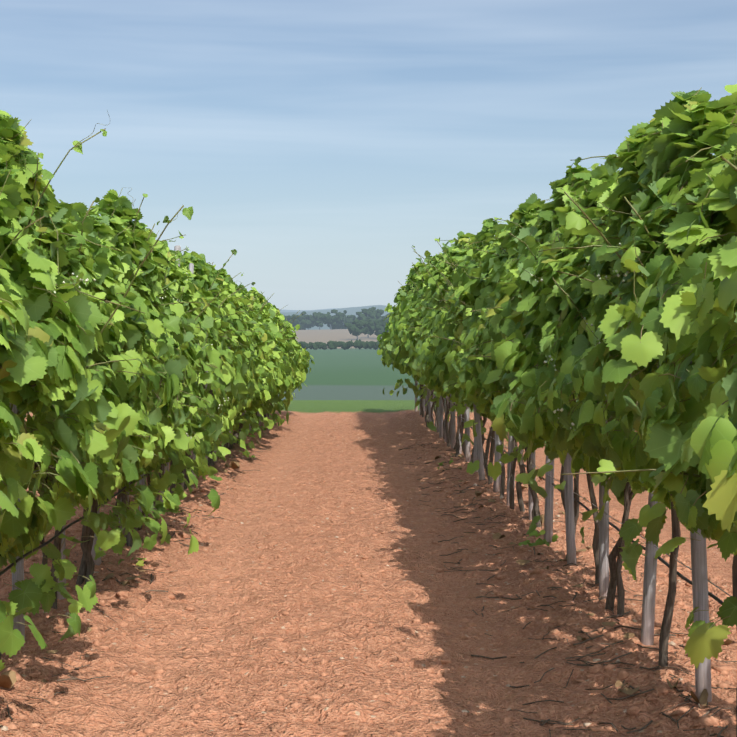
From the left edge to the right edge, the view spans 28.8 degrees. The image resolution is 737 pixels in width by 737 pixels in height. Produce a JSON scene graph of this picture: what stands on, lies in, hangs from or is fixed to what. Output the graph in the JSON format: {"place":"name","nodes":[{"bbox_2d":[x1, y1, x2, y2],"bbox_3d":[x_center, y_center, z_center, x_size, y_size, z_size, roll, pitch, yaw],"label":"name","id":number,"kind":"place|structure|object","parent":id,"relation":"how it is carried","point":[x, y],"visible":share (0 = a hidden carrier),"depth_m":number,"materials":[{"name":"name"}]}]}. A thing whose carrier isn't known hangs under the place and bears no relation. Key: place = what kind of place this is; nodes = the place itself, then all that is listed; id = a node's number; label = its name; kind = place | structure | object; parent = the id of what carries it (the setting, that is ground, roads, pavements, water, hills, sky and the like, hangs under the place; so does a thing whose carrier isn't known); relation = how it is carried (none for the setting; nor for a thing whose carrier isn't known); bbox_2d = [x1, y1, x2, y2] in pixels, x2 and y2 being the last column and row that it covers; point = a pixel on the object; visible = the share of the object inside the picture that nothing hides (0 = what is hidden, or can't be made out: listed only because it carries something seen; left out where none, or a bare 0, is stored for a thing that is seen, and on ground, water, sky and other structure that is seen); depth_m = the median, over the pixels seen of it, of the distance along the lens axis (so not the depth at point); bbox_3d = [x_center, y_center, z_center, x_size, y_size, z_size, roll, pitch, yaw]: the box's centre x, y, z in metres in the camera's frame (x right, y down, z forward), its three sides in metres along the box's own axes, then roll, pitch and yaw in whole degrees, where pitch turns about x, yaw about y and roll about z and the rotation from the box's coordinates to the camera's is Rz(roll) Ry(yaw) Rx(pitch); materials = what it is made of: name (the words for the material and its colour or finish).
{"place":"outdoors","nodes":[
{"label":"outdoors","id":0,"kind":"place"},
{"bbox_2d":[0,110,228,670],"bbox_3d":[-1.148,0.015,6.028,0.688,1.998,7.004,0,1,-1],"label":"vine leaves","id":1,"kind":"object","parent":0,"point":[45,368],"visible":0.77,"depth_m":5.40,"materials":[{"name":"green plant"}]},
{"bbox_2d":[135,240,294,499],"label":"vine leaves","id":2,"kind":"object","parent":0,"point":[243,383],"visible":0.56,"depth_m":11.99,"materials":[{"name":"green plant"}]},
{"bbox_2d":[0,305,736,736],"bbox_3d":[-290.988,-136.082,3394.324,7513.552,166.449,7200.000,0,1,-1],"label":"ground","id":3,"kind":"structure","parent":0,"point":[352,419],"depth_m":6.67,"materials":[{"name":"soil"}]},
{"bbox_2d":[295,315,376,349],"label":"distant tree trunks","id":4,"kind":"object","parent":3,"relation":"on","point":[343,324],"depth_m":1118.84,"materials":[{"name":"brown plant"}]},
{"bbox_2d":[284,307,390,349],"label":"trees","id":5,"kind":"object","parent":3,"relation":"on","point":[363,323],"visible":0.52,"depth_m":1072.09,"materials":[{"name":"green plant"}]},
{"bbox_2d":[118,426,557,565],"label":"weed tufts","id":6,"kind":"object","parent":3,"relation":"on","point":[539,541],"visible":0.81,"depth_m":8.37,"materials":[{"name":"green plant"}]},
{"bbox_2d":[1,483,689,730],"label":"pebbles","id":7,"kind":"object","parent":3,"relation":"on","point":[4,728],"visible":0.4,"depth_m":6.05,"materials":[{"name":"stone"}]},
{"bbox_2d":[9,245,711,701],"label":"trellis posts","id":8,"kind":"object","parent":3,"relation":"on","point":[699,599],"visible":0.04,"depth_m":6.71,"materials":[{"name":"grey wood"}]},
{"bbox_2d":[54,243,629,438],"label":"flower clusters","id":9,"kind":"object","parent":8,"relation":"attached to","point":[551,359],"visible":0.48,"depth_m":5.26,"materials":[{"name":"green plant"}]},
{"bbox_2d":[0,403,722,604],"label":"drip hose","id":10,"kind":"object","parent":8,"relation":"attached to","point":[717,599],"visible":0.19,"depth_m":6.14,"materials":[{"name":"black"}]},
{"bbox_2d":[0,111,736,476],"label":"vine shoots","id":11,"kind":"object","parent":8,"relation":"attached to","point":[30,223],"visible":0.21,"depth_m":5.72,"materials":[{"name":"green plant"}]},
{"bbox_2d":[0,129,259,335],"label":"vine leaves","id":12,"kind":"object","parent":11,"relation":"attached to","point":[87,227],"visible":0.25,"depth_m":5.68,"materials":[{"name":"green plant"}]},
{"bbox_2d":[55,223,301,458],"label":"vine shoots","id":13,"kind":"object","parent":11,"relation":"attached to","point":[116,366],"visible":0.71,"depth_m":7.08,"materials":[{"name":"green plant"}]},
{"bbox_2d":[0,87,736,632],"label":"leaf petioles","id":14,"kind":"object","parent":11,"relation":"attached to","point":[458,345],"visible":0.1,"depth_m":5.04,"materials":[{"name":"green plant"}]},
{"bbox_2d":[404,154,700,496],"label":"vine shoots","id":15,"kind":"object","parent":11,"relation":"attached to","point":[672,482],"visible":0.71,"depth_m":4.86,"materials":[{"name":"green plant"}]},
{"bbox_2d":[412,153,731,319],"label":"vine leaves","id":16,"kind":"object","parent":11,"relation":"attached to","point":[575,220],"visible":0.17,"depth_m":4.83,"materials":[{"name":"green plant"}]},
{"bbox_2d":[33,358,730,596],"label":"trellis wires","id":17,"kind":"object","parent":8,"relation":"attached to","point":[605,513],"visible":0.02,"depth_m":6.10,"materials":[{"name":"grey metal"}]},
{"bbox_2d":[377,243,448,407],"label":"vine leaves","id":18,"kind":"object","parent":8,"relation":"attached to","point":[393,351],"visible":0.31,"depth_m":18.73,"materials":[{"name":"green plant"}]},
{"bbox_2d":[0,439,731,725],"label":"dry leaf litter","id":19,"kind":"object","parent":3,"relation":"on","point":[8,679],"visible":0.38,"depth_m":6.07,"materials":[{"name":"plant"}]},
{"bbox_2d":[0,474,736,736],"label":"soil clods","id":20,"kind":"object","parent":3,"relation":"on","point":[707,721],"visible":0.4,"depth_m":6.01,"materials":[{"name":"brown soil"}]},
{"bbox_2d":[0,443,736,736],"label":"twigs","id":21,"kind":"object","parent":3,"relation":"on","point":[688,697],"visible":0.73,"depth_m":5.92,"materials":[{"name":"brown wood"}]},
{"bbox_2d":[0,384,736,736],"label":"vine trunks","id":22,"kind":"object","parent":3,"relation":"on","point":[88,566],"visible":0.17,"depth_m":7.14,"materials":[{"name":"wood"}]},
{"bbox_2d":[201,283,314,437],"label":"vine leaves","id":23,"kind":"object","parent":22,"relation":"attached to","point":[266,321],"visible":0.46,"depth_m":18.09,"materials":[{"name":"green plant"}]},
{"bbox_2d":[0,0,736,309],"label":"sky","id":24,"kind":"structure","parent":0,"point":[318,142],"materials":[{"name":"blue"}]},
{"bbox_2d":[400,218,582,445],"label":"vine leaves","id":25,"kind":"object","parent":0,"point":[429,355],"visible":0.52,"depth_m":12.25,"materials":[{"name":"green plant"}]},
{"bbox_2d":[443,90,736,668],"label":"vine leaves","id":26,"kind":"object","parent":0,"point":[687,316],"visible":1,"depth_m":4.50,"materials":[{"name":"green plant"}]},
{"bbox_2d":[464,84,736,505],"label":"vine leaves","id":27,"kind":"object","parent":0,"point":[723,449],"visible":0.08,"depth_m":3.69,"materials":[{"name":"green plant"}]}
]}

